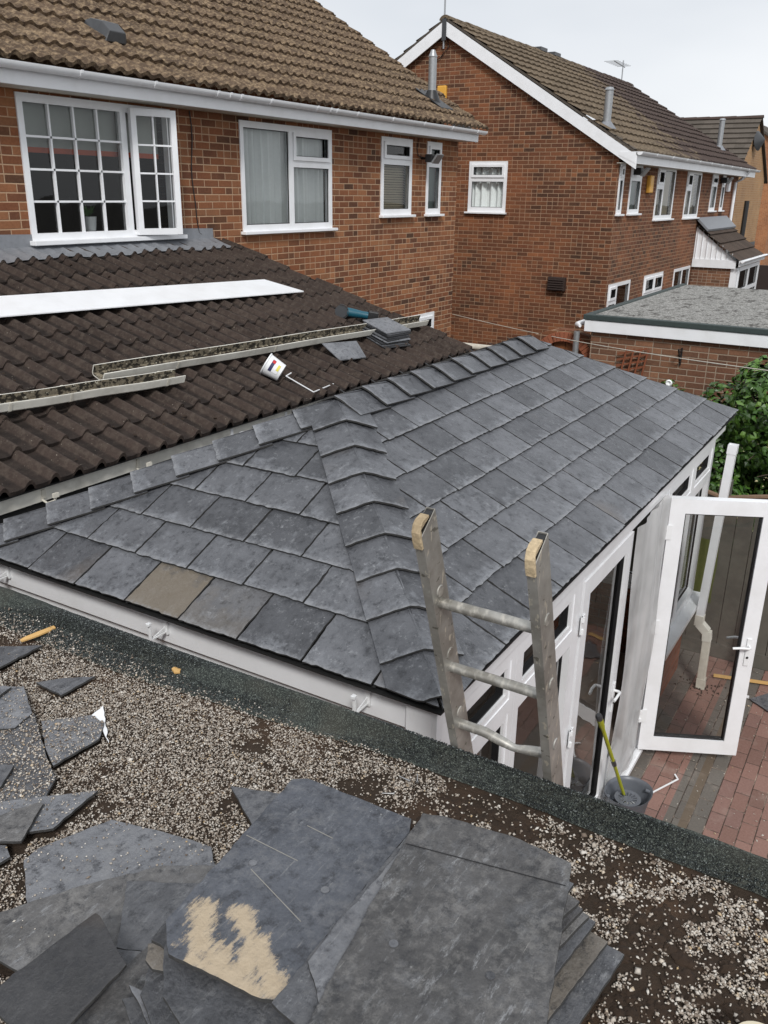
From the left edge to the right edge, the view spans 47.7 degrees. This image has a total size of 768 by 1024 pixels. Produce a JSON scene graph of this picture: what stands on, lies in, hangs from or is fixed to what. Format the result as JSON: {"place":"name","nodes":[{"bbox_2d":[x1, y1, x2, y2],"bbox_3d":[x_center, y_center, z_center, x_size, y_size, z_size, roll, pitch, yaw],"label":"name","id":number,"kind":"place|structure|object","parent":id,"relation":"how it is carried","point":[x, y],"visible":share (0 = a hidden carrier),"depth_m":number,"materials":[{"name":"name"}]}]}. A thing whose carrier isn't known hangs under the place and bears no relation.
{"place":"outdoors","nodes":[
{"label":"outdoors","id":0,"kind":"place"},
{"bbox_2d":[0,0,488,336],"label":"brick house","id":1,"kind":"structure","parent":0,"point":[313,139],"depth_m":9.90,"materials":[{"name":"brick"}]},
{"bbox_2d":[83,204,95,230],"bbox_3d":[-2.827,-2.825,8.317,0.144,0.248,0.156,-2,20,-8],"label":"pot plant","id":2,"kind":"object","parent":1,"relation":"on","point":[90,223],"visible":0.88,"depth_m":8.30,"materials":[{"name":"white plastic"}]},
{"bbox_2d":[14,91,187,245],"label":"window","id":3,"kind":"structure","parent":1,"relation":"in","point":[76,153],"depth_m":8.52,"materials":[{"name":"white plastic"}]},
{"bbox_2d":[238,120,337,234],"bbox_3d":[-1.331,-4.080,10.661,0.575,1.215,1.880,13,23,29],"label":"window","id":4,"kind":"structure","parent":1,"relation":"in","point":[283,168],"depth_m":10.53,"materials":[{"name":"white plastic"}]},
{"bbox_2d":[379,136,415,217],"bbox_3d":[0.001,-4.882,12.690,0.575,1.075,0.950,13,23,29],"label":"window","id":5,"kind":"structure","parent":1,"relation":"in","point":[397,163],"depth_m":12.73,"materials":[{"name":"white plastic"}]},
{"bbox_2d":[414,311,433,327],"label":"window","id":6,"kind":"structure","parent":1,"relation":"in","point":[429,316],"depth_m":14.18,"materials":[{"name":"white plastic"}]},
{"bbox_2d":[424,141,444,216],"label":"window","id":7,"kind":"structure","parent":1,"relation":"in","point":[431,191],"depth_m":13.59,"materials":[{"name":"white plastic"}]},
{"bbox_2d":[463,342,491,352],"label":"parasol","id":8,"kind":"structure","parent":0,"point":[475,347],"depth_m":14.06,"materials":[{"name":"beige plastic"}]},
{"bbox_2d":[315,0,767,126],"label":"sky","id":9,"kind":"structure","parent":0,"point":[695,58],"materials":[{"name":"white"}]},
{"bbox_2d":[395,0,760,344],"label":"neighbour house","id":10,"kind":"structure","parent":0,"point":[568,215],"depth_m":17.49,"materials":[{"name":"red brick"}]},
{"bbox_2d":[464,161,507,213],"bbox_3d":[2.111,-6.579,17.611,0.920,0.995,0.244,13,23,29],"label":"window","id":11,"kind":"structure","parent":10,"relation":"in","point":[487,188],"depth_m":17.62,"materials":[{"name":"white plastic"}]},
{"bbox_2d":[606,280,630,306],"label":"window","id":12,"kind":"structure","parent":10,"relation":"in","point":[612,288],"depth_m":17.48,"materials":[{"name":"white plastic"}]},
{"bbox_2d":[615,164,625,215],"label":"window","id":13,"kind":"structure","parent":10,"relation":"in","point":[622,166],"depth_m":16.48,"materials":[{"name":"white plastic"}]},
{"bbox_2d":[626,165,642,215],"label":"window","id":14,"kind":"structure","parent":10,"relation":"in","point":[631,211],"depth_m":17.42,"materials":[{"name":"white plastic"}]},
{"bbox_2d":[642,271,663,295],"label":"window","id":15,"kind":"structure","parent":10,"relation":"in","point":[649,280],"depth_m":19.69,"materials":[{"name":"white plastic"}]},
{"bbox_2d":[652,168,676,220],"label":"window","id":16,"kind":"structure","parent":10,"relation":"in","point":[663,178],"depth_m":19.25,"materials":[{"name":"white plastic"}]},
{"bbox_2d":[672,265,689,285],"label":"window","id":17,"kind":"structure","parent":10,"relation":"in","point":[687,268],"depth_m":22.25,"materials":[{"name":"white plastic"}]},
{"bbox_2d":[682,171,702,219],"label":"window","id":18,"kind":"structure","parent":10,"relation":"in","point":[691,184],"depth_m":21.34,"materials":[{"name":"white plastic"}]},
{"bbox_2d":[708,174,718,211],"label":"window","id":19,"kind":"structure","parent":10,"relation":"in","point":[715,178],"depth_m":23.19,"materials":[{"name":"white plastic"}]},
{"bbox_2d":[718,175,726,211],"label":"window","id":20,"kind":"structure","parent":10,"relation":"in","point":[723,184],"depth_m":24.06,"materials":[{"name":"white plastic"}]},
{"bbox_2d":[587,115,767,260],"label":"tan house","id":21,"kind":"structure","parent":0,"point":[743,138],"depth_m":29.66,"materials":[{"name":"grey tile"}]},
{"bbox_2d":[629,648,767,858],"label":"patio paving","id":22,"kind":"structure","parent":0,"point":[736,791],"depth_m":6.64,"materials":[{"name":"brick"}]},
{"bbox_2d":[0,335,767,801],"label":"conservatory","id":23,"kind":"object","parent":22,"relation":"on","point":[280,551],"visible":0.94,"depth_m":4.30,"materials":[{"name":"tile"}]},
{"bbox_2d":[439,646,517,765],"bbox_3d":[0.369,1.429,3.888,0.070,1.600,0.730,13,23,29],"label":"window","id":24,"kind":"structure","parent":23,"relation":"in","point":[496,714],"depth_m":3.85,"materials":[{"name":"white plastic"}]},
{"bbox_2d":[509,581,579,766],"bbox_3d":[0.777,1.203,4.517,0.070,1.600,0.825,13,23,29],"label":"window","id":25,"kind":"structure","parent":23,"relation":"in","point":[564,634],"depth_m":4.53,"materials":[{"name":"white plastic"}]},
{"bbox_2d":[563,531,633,799],"bbox_3d":[1.263,1.196,5.360,0.189,2.025,0.930,13,23,29],"label":"door","id":26,"kind":"structure","parent":23,"relation":"in","point":[619,559],"depth_m":5.43,"materials":[{"name":"white plastic"}]},
{"bbox_2d":[603,493,672,799],"bbox_3d":[1.762,0.951,5.994,0.062,2.060,0.800,13,23,29],"label":"plastic sheet","id":27,"kind":"object","parent":23,"relation":"hanging from","point":[649,546],"visible":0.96,"depth_m":5.88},
{"bbox_2d":[606,484,681,582],"bbox_3d":[2.005,-0.102,7.879,1.350,1.440,0.070,13,23,29],"label":"window","id":28,"kind":"structure","parent":23,"relation":"in","point":[611,573],"depth_m":7.93,"materials":[{"name":"white glass"}]},
{"bbox_2d":[669,461,695,627],"bbox_3d":[2.164,0.361,6.629,0.070,1.440,0.780,13,23,29],"label":"window","id":29,"kind":"structure","parent":23,"relation":"in","point":[687,479],"depth_m":6.69,"materials":[{"name":"white plastic"}]},
{"bbox_2d":[673,440,715,622],"bbox_3d":[2.551,0.147,7.226,0.070,1.440,0.695,13,23,29],"label":"window","id":30,"kind":"structure","parent":23,"relation":"in","point":[701,481],"depth_m":7.38,"materials":[{"name":"white plastic"}]},
{"bbox_2d":[636,496,767,754],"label":"door","id":31,"kind":"structure","parent":23,"relation":"in","point":[647,738],"depth_m":6.27,"materials":[{"name":"white plastic"}]},
{"bbox_2d":[694,443,738,689],"bbox_3d":[2.794,0.506,7.368,0.169,2.238,0.074,13,23,29],"label":"downpipe","id":32,"kind":"object","parent":23,"relation":"attached to","point":[702,626],"visible":1,"depth_m":7.37,"materials":[{"name":"beige plastic"}]},
{"bbox_2d":[411,507,563,786],"bbox_3d":[0.509,1.431,3.158,0.335,3.344,1.238,13,23,29],"label":"ladder","id":33,"kind":"object","parent":22,"relation":"on","point":[440,605],"visible":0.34,"depth_m":2.33,"materials":[{"name":"metal"}]},
{"bbox_2d":[603,776,652,813],"bbox_3d":[1.674,2.039,5.994,0.309,0.275,0.343,13,23,29],"label":"mop bucket","id":34,"kind":"object","parent":22,"relation":"on","point":[638,792],"visible":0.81,"depth_m":6.01,"materials":[{"name":"grey plastic"}]},
{"bbox_2d":[595,713,633,803],"bbox_3d":[1.516,1.614,5.596,0.165,1.129,0.822,13,23,29],"label":"mop","id":35,"kind":"object","parent":34,"relation":"in","point":[599,719],"visible":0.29,"depth_m":5.43,"materials":[{"name":"yellow plastic"}]},
{"bbox_2d":[653,774,678,792],"bbox_3d":[2.069,2.024,6.410,0.382,0.005,0.058,-16,26,-39],"label":"plastic strip","id":36,"kind":"object","parent":22,"relation":"on","point":[675,780],"visible":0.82,"depth_m":6.43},
{"bbox_2d":[674,676,725,695],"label":"leaf litter","id":37,"kind":"object","parent":22,"relation":"on","point":[699,688],"visible":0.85,"depth_m":7.71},
{"bbox_2d":[713,674,767,684],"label":"timber batten","id":38,"kind":"object","parent":22,"relation":"on","point":[751,680],"visible":0.67,"depth_m":7.80,"materials":[{"name":"brown wood"}]},
{"bbox_2d":[749,693,767,710],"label":"broken slate","id":39,"kind":"object","parent":22,"relation":"on","point":[761,701],"visible":1,"depth_m":7.51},
{"bbox_2d":[635,532,767,670],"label":"garden soil","id":40,"kind":"structure","parent":0,"point":[738,612],"depth_m":9.27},
{"bbox_2d":[661,379,684,391],"bbox_3d":[3.411,-0.667,10.888,0.527,2.033,0.391,13,23,29],"label":"shrub","id":41,"kind":"object","parent":40,"relation":"on","point":[675,385],"visible":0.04,"depth_m":10.49,"materials":[{"name":"green plant"}]},
{"bbox_2d":[630,479,767,670],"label":"fence","id":42,"kind":"object","parent":40,"relation":"on","point":[742,535],"visible":0.1,"depth_m":7.99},
{"bbox_2d":[680,535,719,602],"bbox_3d":[2.918,0.529,8.055,0.308,0.620,0.023,13,23,29],"label":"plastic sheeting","id":43,"kind":"object","parent":42,"relation":"attached to","point":[703,553],"visible":0.3,"depth_m":8.05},
{"bbox_2d":[696,355,767,560],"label":"ivy bush","id":44,"kind":"object","parent":40,"relation":"on","point":[746,430],"visible":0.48,"depth_m":8.90,"materials":[{"name":"green plant"}]},
{"bbox_2d":[646,662,767,842],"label":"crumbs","id":45,"kind":"object","parent":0,"point":[722,756],"visible":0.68,"depth_m":6.63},
{"bbox_2d":[754,126,767,264],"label":"orange house","id":46,"kind":"structure","parent":0,"point":[761,241],"depth_m":53.25,"materials":[{"name":"brick"}]},
{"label":"ground","id":47,"kind":"structure","parent":0,"visible":0},
{"bbox_2d":[0,228,472,523],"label":"lean to extension","id":48,"kind":"object","parent":47,"relation":"on","point":[50,453],"visible":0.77,"depth_m":6.73,"materials":[{"name":"brown concrete"}]},
{"bbox_2d":[0,369,185,412],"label":"old gutter","id":49,"kind":"object","parent":48,"relation":"on","point":[22,400],"visible":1,"depth_m":5.58,"materials":[{"name":"beige plastic"}]},
{"bbox_2d":[0,279,303,316],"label":"fascia board","id":50,"kind":"object","parent":48,"relation":"on","point":[32,304],"visible":1,"depth_m":7.27,"materials":[{"name":"white plastic"}]},
{"bbox_2d":[92,315,428,379],"bbox_3d":[-0.754,-1.461,7.425,0.139,0.177,4.085,14,24,32],"label":"old gutter","id":51,"kind":"object","parent":48,"relation":"on","point":[148,364],"visible":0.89,"depth_m":6.82,"materials":[{"name":"beige plastic"}]},
{"bbox_2d":[260,353,285,380],"bbox_3d":[-0.873,-1.132,6.787,0.210,0.216,0.183,5,21,12],"label":"plastic tub","id":52,"kind":"object","parent":48,"relation":"on","point":[273,367],"visible":1,"depth_m":6.73,"materials":[{"name":"white plastic"}]},
{"bbox_2d":[286,373,333,391],"bbox_3d":[-0.583,-1.055,6.928,0.251,0.123,0.358,13,23,29],"label":"plastic strip","id":53,"kind":"object","parent":48,"relation":"on","point":[304,386],"visible":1,"depth_m":6.82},
{"bbox_2d":[322,341,365,360],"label":"loose slate","id":54,"kind":"object","parent":48,"relation":"on","point":[347,350],"visible":1,"depth_m":7.64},
{"bbox_2d":[335,304,378,318],"bbox_3d":[-0.261,-1.974,8.605,0.423,0.183,0.198,3,20,7],"label":"angle grinder","id":55,"kind":"object","parent":48,"relation":"on","point":[341,310],"visible":0.88,"depth_m":8.56,"materials":[{"name":"teal plastic"}]},
{"bbox_2d":[364,336,410,348],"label":"loose slate","id":56,"kind":"object","parent":48,"relation":"on","point":[400,345],"visible":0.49,"depth_m":8.25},
{"bbox_2d":[365,336,407,346],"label":"loose slate","id":57,"kind":"object","parent":56,"relation":"on","point":[376,342],"visible":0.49,"depth_m":8.20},
{"bbox_2d":[368,335,408,344],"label":"loose slate","id":58,"kind":"object","parent":57,"relation":"on","point":[377,340],"visible":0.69,"depth_m":8.21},
{"bbox_2d":[362,329,410,342],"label":"loose slate","id":59,"kind":"object","parent":58,"relation":"on","point":[381,339],"visible":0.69,"depth_m":8.22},
{"bbox_2d":[363,328,409,341],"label":"loose slate","id":60,"kind":"object","parent":59,"relation":"on","point":[391,339],"visible":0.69,"depth_m":8.25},
{"bbox_2d":[364,327,408,338],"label":"loose slate","id":61,"kind":"object","parent":60,"relation":"on","point":[378,334],"visible":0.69,"depth_m":8.24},
{"bbox_2d":[366,325,410,337],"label":"loose slate","id":62,"kind":"object","parent":61,"relation":"on","point":[383,334],"visible":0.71,"depth_m":8.25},
{"bbox_2d":[363,322,410,335],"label":"loose slate","id":63,"kind":"object","parent":62,"relation":"on","point":[390,333],"visible":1,"depth_m":8.27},
{"bbox_2d":[363,317,410,333],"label":"loose slate","id":64,"kind":"object","parent":63,"relation":"on","point":[386,325],"visible":1,"depth_m":8.37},
{"bbox_2d":[0,586,767,1023],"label":"flat roof garage","id":65,"kind":"structure","parent":47,"relation":"on","point":[318,716],"depth_m":2.59,"materials":[{"name":"gravel"}]},
{"bbox_2d":[0,845,10,864],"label":"broken slate","id":66,"kind":"object","parent":65,"relation":"on","point":[4,852],"visible":1,"depth_m":2.29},
{"bbox_2d":[0,686,31,730],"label":"broken slate","id":67,"kind":"object","parent":65,"relation":"on","point":[18,714],"visible":0.96,"depth_m":2.91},
{"bbox_2d":[0,686,11,696],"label":"broken slate","id":68,"kind":"object","parent":67,"relation":"on","point":[3,690],"visible":1,"depth_m":3.00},
{"bbox_2d":[0,645,41,668],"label":"broken slate","id":69,"kind":"object","parent":65,"relation":"on","point":[6,658],"visible":1,"depth_m":3.29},
{"bbox_2d":[0,713,55,800],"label":"broken slate","id":70,"kind":"object","parent":65,"relation":"on","point":[9,736],"visible":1,"depth_m":2.65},
{"bbox_2d":[0,764,13,788],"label":"broken slate","id":71,"kind":"object","parent":70,"relation":"on","point":[5,771],"visible":1,"depth_m":2.59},
{"bbox_2d":[20,626,55,641],"bbox_3d":[-1.366,0.481,3.429,0.029,0.008,0.150,16,25,35],"label":"wood splinter","id":72,"kind":"object","parent":65,"relation":"on","point":[37,634],"visible":1,"depth_m":3.42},
{"bbox_2d":[0,791,97,834],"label":"broken slate","id":73,"kind":"object","parent":65,"relation":"on","point":[48,818],"visible":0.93,"depth_m":2.46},
{"bbox_2d":[0,802,43,843],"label":"broken slate","id":74,"kind":"object","parent":73,"relation":"on","point":[16,825],"visible":1,"depth_m":2.37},
{"bbox_2d":[36,676,94,696],"bbox_3d":[-1.145,0.606,3.117,0.143,0.009,0.151,13,23,29],"label":"broken slate","id":75,"kind":"object","parent":65,"relation":"on","point":[60,687],"visible":1,"depth_m":3.09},
{"bbox_2d":[41,715,103,767],"bbox_3d":[-0.992,0.725,2.788,0.191,0.009,0.262,-8,22,-22],"label":"broken slate","id":76,"kind":"object","parent":65,"relation":"on","point":[53,737],"visible":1,"depth_m":2.79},
{"bbox_2d":[92,706,108,742],"bbox_3d":[-0.936,0.702,2.859,0.042,0.002,0.233,-7,22,-21],"label":"plastic scrap","id":77,"kind":"object","parent":65,"relation":"on","point":[99,714],"visible":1,"depth_m":2.90,"materials":[{"name":"white plastic"}]},
{"bbox_2d":[24,819,214,902],"bbox_3d":[-0.680,0.922,2.254,0.469,0.009,0.387,-8,22,-23],"label":"loose slate","id":78,"kind":"object","parent":65,"relation":"on","point":[48,871],"visible":0.57,"depth_m":2.28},
{"bbox_2d":[0,865,213,971],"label":"loose slate","id":79,"kind":"object","parent":78,"relation":"on","point":[61,914],"visible":0.35,"depth_m":2.09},
{"bbox_2d":[74,949,140,1023],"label":"loose slate","id":80,"kind":"object","parent":79,"relation":"on","point":[128,956],"visible":0.16,"depth_m":1.93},
{"bbox_2d":[0,913,126,1023],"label":"loose slate","id":81,"kind":"object","parent":80,"relation":"on","point":[73,974],"visible":1,"depth_m":1.82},
{"bbox_2d":[78,942,151,1023],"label":"loose slate","id":82,"kind":"object","parent":80,"relation":"on","point":[107,1007],"visible":0.31,"depth_m":1.82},
{"bbox_2d":[122,997,145,1023],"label":"loose slate","id":83,"kind":"object","parent":82,"relation":"on","point":[133,1011],"visible":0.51,"depth_m":1.75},
{"bbox_2d":[129,985,149,1023],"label":"loose slate","id":84,"kind":"object","parent":83,"relation":"on","point":[136,992],"visible":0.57,"depth_m":1.75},
{"bbox_2d":[117,881,198,951],"bbox_3d":[-0.502,0.967,2.067,0.310,0.009,0.224,4,20,7],"label":"loose slate","id":85,"kind":"object","parent":79,"relation":"on","point":[149,908],"visible":0.53,"depth_m":2.09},
{"bbox_2d":[172,666,180,673],"bbox_3d":[-0.756,0.578,3.173,0.042,0.010,0.038,13,23,29],"label":"wood splinter","id":86,"kind":"object","parent":65,"relation":"on","point":[175,670],"visible":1,"depth_m":3.16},
{"bbox_2d":[231,786,278,824],"bbox_3d":[-0.346,0.838,2.506,0.133,0.009,0.218,-10,23,-27],"label":"broken slate","id":87,"kind":"object","parent":65,"relation":"on","point":[254,804],"visible":0.48,"depth_m":2.51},
{"bbox_2d":[0,607,767,1023],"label":"gravel","id":88,"kind":"structure","parent":65,"relation":"on","point":[576,889],"depth_m":2.61,"materials":[{"name":"gravel"}]},
{"bbox_2d":[26,655,767,1023],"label":"moss","id":89,"kind":"object","parent":88,"relation":"on","point":[680,957],"visible":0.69,"depth_m":2.07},
{"bbox_2d":[548,945,623,1023],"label":"loose slate","id":90,"kind":"object","parent":88,"relation":"on","point":[580,1001],"visible":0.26,"depth_m":1.90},
{"bbox_2d":[547,932,607,1023],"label":"loose slate","id":91,"kind":"object","parent":90,"relation":"on","point":[579,964],"visible":0.2,"depth_m":1.92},
{"bbox_2d":[554,918,595,978],"bbox_3d":[0.197,0.987,1.933,0.342,0.012,0.522,17,25,36],"label":"loose slate","id":92,"kind":"object","parent":91,"relation":"on","point":[569,948],"visible":0.18,"depth_m":1.96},
{"bbox_2d":[559,912,588,949],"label":"loose slate","id":93,"kind":"object","parent":92,"relation":"on","point":[576,925],"visible":0.14,"depth_m":1.96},
{"bbox_2d":[562,906,582,933],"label":"loose slate","id":94,"kind":"object","parent":93,"relation":"on","point":[571,918],"visible":0.08,"depth_m":1.95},
{"bbox_2d":[563,894,578,918],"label":"loose slate","id":95,"kind":"object","parent":94,"relation":"on","point":[572,904],"visible":0.08,"depth_m":1.94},
{"bbox_2d":[568,882,573,893],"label":"loose slate","id":96,"kind":"object","parent":95,"relation":"on","point":[571,884],"visible":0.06,"depth_m":1.94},
{"bbox_2d":[0,586,767,896],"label":"mineral granules","id":97,"kind":"object","parent":65,"relation":"on","point":[130,637],"visible":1,"depth_m":2.99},
{"bbox_2d":[740,1021,762,1023],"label":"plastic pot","id":98,"kind":"object","parent":65,"relation":"on","point":[750,1022],"visible":1,"depth_m":1.77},
{"bbox_2d":[533,328,590,357],"bbox_3d":[2.193,-1.361,12.140,1.460,2.420,0.220,13,23,29],"label":"arched gateway","id":99,"kind":"object","parent":47,"relation":"on","point":[564,344],"visible":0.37,"depth_m":11.56,"materials":[{"name":"orange brick"}]},
{"bbox_2d":[551,341,588,356],"bbox_3d":[2.427,-1.281,12.005,0.652,2.270,0.040,13,23,29],"label":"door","id":100,"kind":"structure","parent":99,"relation":"in","point":[568,346],"depth_m":11.64,"materials":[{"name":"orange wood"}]},
{"bbox_2d":[452,314,767,370],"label":"washing line","id":101,"kind":"object","parent":99,"relation":"attached to","point":[627,350],"visible":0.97,"depth_m":9.78,"materials":[{"name":"beige plastic"}]},
{"bbox_2d":[572,283,767,471],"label":"flat roofed outbuilding","id":102,"kind":"structure","parent":47,"relation":"on","point":[725,325],"depth_m":10.88,"materials":[{"name":"brown brick"}]},
{"bbox_2d":[616,348,648,375],"bbox_3d":[3.134,-1.910,10.959,0.400,0.355,0.027,13,23,29],"label":"trellis","id":103,"kind":"object","parent":102,"relation":"attached to","point":[637,361],"visible":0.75,"depth_m":10.94,"materials":[{"name":"red wood"}]},
{"bbox_2d":[690,216,767,288],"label":"porch","id":104,"kind":"object","parent":47,"relation":"on","point":[714,264],"visible":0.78,"depth_m":22.44,"materials":[{"name":"white plastic"}]},
{"bbox_2d":[736,261,759,288],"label":"window","id":105,"kind":"structure","parent":104,"relation":"in","point":[747,274],"depth_m":24.56,"materials":[{"name":"white plastic"}]},
{"bbox_2d":[756,265,767,289],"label":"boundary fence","id":106,"kind":"object","parent":47,"relation":"on","point":[762,281],"depth_m":26.88,"materials":[{"name":"brown wood"}]},
{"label":"loose slate","id":107,"kind":"object","parent":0,"visible":0},
{"bbox_2d":[140,968,177,1023],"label":"loose slate","id":108,"kind":"object","parent":107,"relation":"on","point":[158,1011],"visible":0.45,"depth_m":1.72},
{"bbox_2d":[145,943,163,973],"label":"loose slate","id":109,"kind":"object","parent":108,"relation":"on","point":[154,958],"visible":0.38,"depth_m":1.78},
{"bbox_2d":[151,921,166,948],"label":"loose slate","id":110,"kind":"object","parent":109,"relation":"on","point":[158,938],"visible":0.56,"depth_m":1.80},
{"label":"loose slate","id":111,"kind":"object","parent":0,"visible":0},
{"bbox_2d":[163,943,290,1023],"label":"loose slate","id":112,"kind":"object","parent":111,"relation":"on","point":[191,996],"visible":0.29,"depth_m":1.66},
{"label":"loose slate","id":113,"kind":"object","parent":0,"visible":0},
{"bbox_2d":[166,778,410,1002],"bbox_3d":[-0.219,0.803,1.931,0.366,0.013,0.601,13,23,29],"label":"loose slate","id":114,"kind":"object","parent":113,"relation":"on","point":[260,910],"visible":0.88,"depth_m":1.88,"materials":[{"name":"stone"}]},
{"bbox_2d":[272,831,410,1023],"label":"loose slate","id":115,"kind":"object","parent":113,"relation":"on","point":[294,1001],"visible":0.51,"depth_m":1.62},
{"bbox_2d":[308,854,397,1002],"bbox_3d":[0.013,0.862,1.727,0.242,0.009,0.552,13,23,29],"label":"loose slate","id":116,"kind":"object","parent":115,"relation":"on","point":[324,959],"visible":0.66,"depth_m":1.73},
{"bbox_2d":[308,813,570,1023],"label":"loose slate","id":117,"kind":"object","parent":116,"relation":"on","point":[461,922],"visible":1,"depth_m":1.73,"materials":[{"name":"stone"}]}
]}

